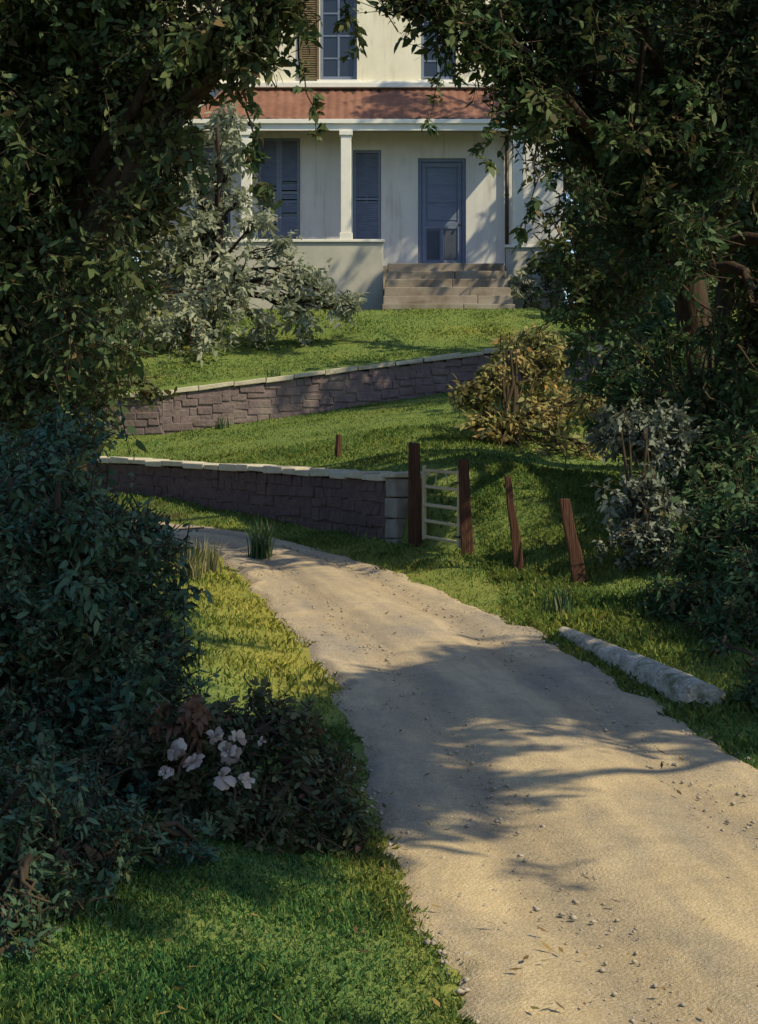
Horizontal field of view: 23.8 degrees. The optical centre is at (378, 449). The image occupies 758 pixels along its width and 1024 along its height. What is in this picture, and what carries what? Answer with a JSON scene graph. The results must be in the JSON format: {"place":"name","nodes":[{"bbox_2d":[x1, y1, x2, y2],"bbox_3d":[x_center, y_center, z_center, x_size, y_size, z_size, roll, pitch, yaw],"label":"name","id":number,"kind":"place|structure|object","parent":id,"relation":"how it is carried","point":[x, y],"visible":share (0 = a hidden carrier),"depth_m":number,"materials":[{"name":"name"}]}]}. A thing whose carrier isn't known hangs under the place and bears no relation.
{"place":"outdoors","nodes":[
{"label":"outdoors","id":0,"kind":"place"},
{"bbox_2d":[133,158,588,302],"label":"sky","id":1,"kind":"structure","parent":0,"point":[564,158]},
{"bbox_2d":[0,307,757,1023],"bbox_3d":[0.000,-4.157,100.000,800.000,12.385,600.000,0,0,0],"label":"ground","id":2,"kind":"structure","parent":0,"point":[432,527],"depth_m":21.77,"materials":[{"name":"green plant"}]},
{"bbox_2d":[89,156,123,302],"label":"garden tree","id":3,"kind":"object","parent":2,"relation":"on","point":[118,245],"depth_m":42.03,"materials":[{"name":"green plant"}]},
{"bbox_2d":[6,55,208,446],"bbox_3d":[-6.654,-4.935,33.414,5.823,9.963,5.847,0,0,19],"label":"garden tree","id":4,"kind":"object","parent":2,"relation":"on","point":[123,294],"depth_m":33.72,"materials":[{"name":"green plant"}]},
{"bbox_2d":[98,233,131,307],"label":"garden tree","id":5,"kind":"object","parent":2,"relation":"on","point":[115,295],"depth_m":54.95,"materials":[{"name":"green plant"}]},
{"bbox_2d":[0,719,230,967],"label":"shrub","id":6,"kind":"object","parent":2,"relation":"on","point":[40,873],"visible":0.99,"depth_m":7.10,"materials":[{"name":"green plant"}]},
{"bbox_2d":[99,216,143,306],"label":"garden tree","id":7,"kind":"object","parent":2,"relation":"on","point":[117,290],"depth_m":59.78,"materials":[{"name":"green plant"}]},
{"bbox_2d":[0,400,274,818],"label":"evergreen bush","id":8,"kind":"object","parent":2,"relation":"on","point":[91,650],"visible":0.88,"depth_m":9.70,"materials":[{"name":"green plant"}]},
{"bbox_2d":[0,0,367,505],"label":"broadleaf tree","id":9,"kind":"object","parent":2,"relation":"on","point":[130,84],"visible":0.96,"depth_m":15.93,"materials":[{"name":"green plant"}]},
{"bbox_2d":[174,530,213,580],"bbox_3d":[-2.031,1.142,19.567,0.594,0.565,0.570,0,0,-39],"label":"weed clump","id":10,"kind":"object","parent":2,"relation":"on","point":[194,573],"visible":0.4,"depth_m":19.54,"materials":[{"name":"green plant"}]},
{"bbox_2d":[197,534,228,573],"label":"weed clump","id":11,"kind":"object","parent":2,"relation":"on","point":[211,562],"visible":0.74,"depth_m":20.36,"materials":[{"name":"green plant"}]},
{"bbox_2d":[0,456,429,543],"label":"garden wall","id":12,"kind":"structure","parent":2,"relation":"on","point":[371,503],"depth_m":25.55,"materials":[{"name":"stone"}]},
{"bbox_2d":[57,673,383,858],"bbox_3d":[-0.781,1.605,8.876,1.608,0.939,1.191,0,0,0],"label":"flowering bush","id":13,"kind":"object","parent":2,"relation":"on","point":[227,785],"visible":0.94,"depth_m":8.72,"materials":[{"name":"green plant"}]},
{"bbox_2d":[215,414,231,428],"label":"weed clump","id":14,"kind":"object","parent":2,"relation":"on","point":[226,425],"visible":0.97,"depth_m":33.90,"materials":[{"name":"green plant"}]},
{"bbox_2d":[100,98,368,366],"bbox_3d":[-3.206,-4.525,37.198,5.908,6.032,3.308,0,0,30],"label":"silver leaved tree","id":15,"kind":"object","parent":2,"relation":"on","point":[206,308],"visible":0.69,"depth_m":37.35,"materials":[{"name":"green plant"}]},
{"bbox_2d":[239,514,279,559],"bbox_3d":[-1.429,1.047,21.832,0.594,0.641,0.678,0,0,28],"label":"weed clump","id":16,"kind":"object","parent":2,"relation":"on","point":[259,549],"visible":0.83,"depth_m":21.73,"materials":[{"name":"green plant"}]},
{"bbox_2d":[264,366,280,376],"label":"weed clump","id":17,"kind":"object","parent":2,"relation":"on","point":[272,373],"visible":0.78,"depth_m":34.88,"materials":[{"name":"green plant"}]},
{"bbox_2d":[271,288,324,309],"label":"foundation shrub","id":18,"kind":"object","parent":2,"relation":"on","point":[308,295],"visible":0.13,"depth_m":41.72,"materials":[{"name":"green plant"}]},
{"bbox_2d":[334,435,341,456],"bbox_3d":[-0.610,-0.001,26.600,0.118,0.447,0.103,0,0,0],"label":"garden stake","id":19,"kind":"object","parent":2,"relation":"on","point":[338,443],"visible":0.74,"depth_m":26.57,"materials":[{"name":"brown wood"}]},
{"bbox_2d":[330,289,364,308],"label":"foundation shrub","id":20,"kind":"object","parent":2,"relation":"on","point":[361,296],"visible":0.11,"depth_m":41.61,"materials":[{"name":"green plant"}]},
{"bbox_2d":[89,345,611,435],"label":"garden wall","id":21,"kind":"structure","parent":2,"relation":"on","point":[204,406],"depth_m":34.66,"materials":[{"name":"stone"}]},
{"bbox_2d":[150,0,563,309],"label":"house","id":22,"kind":"structure","parent":2,"relation":"on","point":[373,183],"depth_m":44.00,"materials":[{"name":"paint"}]},
{"bbox_2d":[193,148,230,238],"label":"window","id":23,"kind":"structure","parent":22,"relation":"in","point":[227,219],"depth_m":44.14,"materials":[{"name":"blue paint"}]},
{"bbox_2d":[258,139,299,238],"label":"window","id":24,"kind":"structure","parent":22,"relation":"in","point":[283,169],"depth_m":44.04,"materials":[{"name":"blue paint"}]},
{"bbox_2d":[299,0,359,80],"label":"window","id":25,"kind":"structure","parent":22,"relation":"in","point":[333,45],"depth_m":44.14,"materials":[{"name":"blue glass"}]},
{"bbox_2d":[353,151,383,250],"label":"window","id":26,"kind":"structure","parent":22,"relation":"in","point":[366,164],"depth_m":44.04,"materials":[{"name":"blue paint"}]},
{"bbox_2d":[418,16,455,80],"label":"window","id":27,"kind":"structure","parent":22,"relation":"in","point":[429,68],"depth_m":44.14,"materials":[{"name":"blue glass"}]},
{"bbox_2d":[418,159,465,263],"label":"door","id":28,"kind":"structure","parent":22,"relation":"in","point":[441,182],"depth_m":44.12,"materials":[{"name":"blue paint"}]},
{"bbox_2d":[20,455,757,1023],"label":"fallen leaves","id":29,"kind":"object","parent":2,"relation":"on","point":[428,823],"visible":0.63,"depth_m":7.67,"materials":[{"name":"brown plant"}]},
{"bbox_2d":[408,442,420,547],"bbox_3d":[0.444,0.623,22.367,0.170,1.447,0.180,0,0,0],"label":"fence post","id":30,"kind":"object","parent":2,"relation":"on","point":[414,506],"visible":0.78,"depth_m":22.30,"materials":[{"name":"brown wood"}]},
{"bbox_2d":[135,520,757,1023],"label":"drive","id":31,"kind":"structure","parent":2,"relation":"on","point":[647,848],"depth_m":9.61,"materials":[{"name":"beige sand"}]},
{"bbox_2d":[156,537,757,1023],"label":"pebbles","id":32,"kind":"object","parent":31,"relation":"on","point":[466,979],"visible":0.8,"depth_m":10.13,"materials":[{"name":"beige gravel"}]},
{"bbox_2d":[382,263,514,309],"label":"stone steps","id":33,"kind":"structure","parent":2,"relation":"on","point":[441,285],"depth_m":41.70,"materials":[{"name":"beige stone"}]},
{"bbox_2d":[458,458,473,556],"bbox_3d":[1.023,0.747,21.112,0.191,1.295,0.156,0,0,0],"label":"fence post","id":34,"kind":"object","parent":2,"relation":"on","point":[466,530],"visible":0.76,"depth_m":21.07,"materials":[{"name":"brown wood"}]},
{"bbox_2d":[422,465,460,547],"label":"field gate","id":35,"kind":"structure","parent":34,"relation":"attached to","point":[425,504],"depth_m":21.75,"materials":[{"name":"metal"}]},
{"bbox_2d":[504,475,524,569],"bbox_3d":[1.512,0.890,19.904,0.248,1.221,0.121,0,0,0],"label":"fence post","id":36,"kind":"object","parent":2,"relation":"on","point":[517,553],"visible":0.76,"depth_m":19.88,"materials":[{"name":"brown wood"}]},
{"bbox_2d":[444,323,616,467],"bbox_3d":[2.253,-0.616,26.431,2.826,2.730,4.141,0,0,27],"label":"autumn bush","id":37,"kind":"object","parent":2,"relation":"on","point":[506,424],"visible":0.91,"depth_m":26.75,"materials":[{"name":"yellow plant"}]},
{"bbox_2d":[506,267,556,308],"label":"foundation shrub","id":38,"kind":"object","parent":2,"relation":"on","point":[521,288],"visible":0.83,"depth_m":41.75,"materials":[{"name":"green plant"}]},
{"bbox_2d":[516,245,589,308],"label":"foundation shrub","id":39,"kind":"object","parent":2,"relation":"on","point":[540,270],"visible":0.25,"depth_m":41.68,"materials":[{"name":"green plant"}]},
{"bbox_2d":[350,0,757,456],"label":"oak tree","id":40,"kind":"object","parent":2,"relation":"on","point":[656,144],"visible":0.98,"depth_m":19.68,"materials":[{"name":"green plant"}]},
{"bbox_2d":[539,582,582,613],"bbox_3d":[1.764,1.394,17.122,0.475,0.346,0.422,0,0,35],"label":"weed clump","id":41,"kind":"object","parent":2,"relation":"on","point":[559,605],"visible":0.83,"depth_m":17.14,"materials":[{"name":"green plant"}]},
{"bbox_2d":[560,498,587,584],"bbox_3d":[2.038,1.027,18.707,0.320,1.048,0.147,0,0,0],"label":"fence post","id":42,"kind":"object","parent":2,"relation":"on","point":[577,566],"visible":0.75,"depth_m":18.67,"materials":[{"name":"brown wood"}]},
{"bbox_2d":[563,1,678,294],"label":"garden tree","id":43,"kind":"object","parent":2,"relation":"on","point":[629,74],"visible":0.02,"depth_m":59.62,"materials":[{"name":"green plant"}]},
{"bbox_2d":[563,2,681,267],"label":"garden tree","id":44,"kind":"object","parent":2,"relation":"on","point":[573,177],"visible":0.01,"depth_m":54.80,"materials":[{"name":"green plant"}]},
{"bbox_2d":[555,626,725,707],"bbox_3d":[1.921,1.725,14.341,0.316,0.314,3.573,0,0,-12],"label":"stone kerb","id":45,"kind":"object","parent":2,"relation":"on","point":[670,683],"visible":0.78,"depth_m":13.35,"materials":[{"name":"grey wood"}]},
{"bbox_2d":[575,12,709,303],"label":"garden tree","id":46,"kind":"object","parent":2,"relation":"on","point":[602,263],"depth_m":41.78,"materials":[{"name":"green plant"}]},
{"bbox_2d":[569,11,716,301],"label":"garden tree","id":47,"kind":"object","parent":2,"relation":"on","point":[612,78],"visible":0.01,"depth_m":49.06,"materials":[{"name":"green plant"}]},
{"bbox_2d":[580,396,706,572],"bbox_3d":[2.838,0.386,19.159,1.429,1.961,2.353,0,0,0],"label":"grey leaved bush","id":48,"kind":"object","parent":2,"relation":"on","point":[642,441],"visible":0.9,"depth_m":19.11,"materials":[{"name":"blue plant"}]},
{"bbox_2d":[529,1,757,381],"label":"garden tree","id":49,"kind":"object","parent":2,"relation":"on","point":[746,256],"visible":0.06,"depth_m":32.26,"materials":[{"name":"green plant"}]},
{"bbox_2d":[547,0,756,259],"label":"garden tree","id":50,"kind":"object","parent":2,"relation":"on","point":[632,62],"visible":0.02,"depth_m":39.76,"materials":[{"name":"green plant"}]},
{"bbox_2d":[566,132,745,309],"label":"garden tree","id":51,"kind":"object","parent":2,"relation":"on","point":[707,287],"depth_m":53.65,"materials":[{"name":"green plant"}]},
{"bbox_2d":[556,298,757,533],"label":"dark holly","id":52,"kind":"object","parent":2,"relation":"on","point":[727,440],"visible":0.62,"depth_m":20.99,"materials":[{"name":"green plant"}]},
{"bbox_2d":[587,245,737,343],"bbox_3d":[5.673,-3.273,36.244,3.077,3.035,2.242,0,0,0],"label":"garden shrub","id":53,"kind":"object","parent":2,"relation":"on","point":[710,279],"depth_m":36.26,"materials":[{"name":"green plant"}]},
{"bbox_2d":[583,288,749,407],"bbox_3d":[5.074,-1.524,30.367,3.422,2.449,2.470,0,0,0],"label":"garden shrub","id":54,"kind":"object","parent":2,"relation":"on","point":[649,325],"visible":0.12,"depth_m":30.32,"materials":[{"name":"green plant"}]},
{"bbox_2d":[636,479,757,648],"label":"dark laurel","id":55,"kind":"object","parent":2,"relation":"on","point":[725,547],"visible":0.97,"depth_m":15.93,"materials":[{"name":"green plant"}]},
{"bbox_2d":[686,631,757,712],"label":"bramble bush","id":56,"kind":"object","parent":2,"relation":"on","point":[750,691],"visible":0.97,"depth_m":12.83,"materials":[{"name":"green plant"}]}
]}

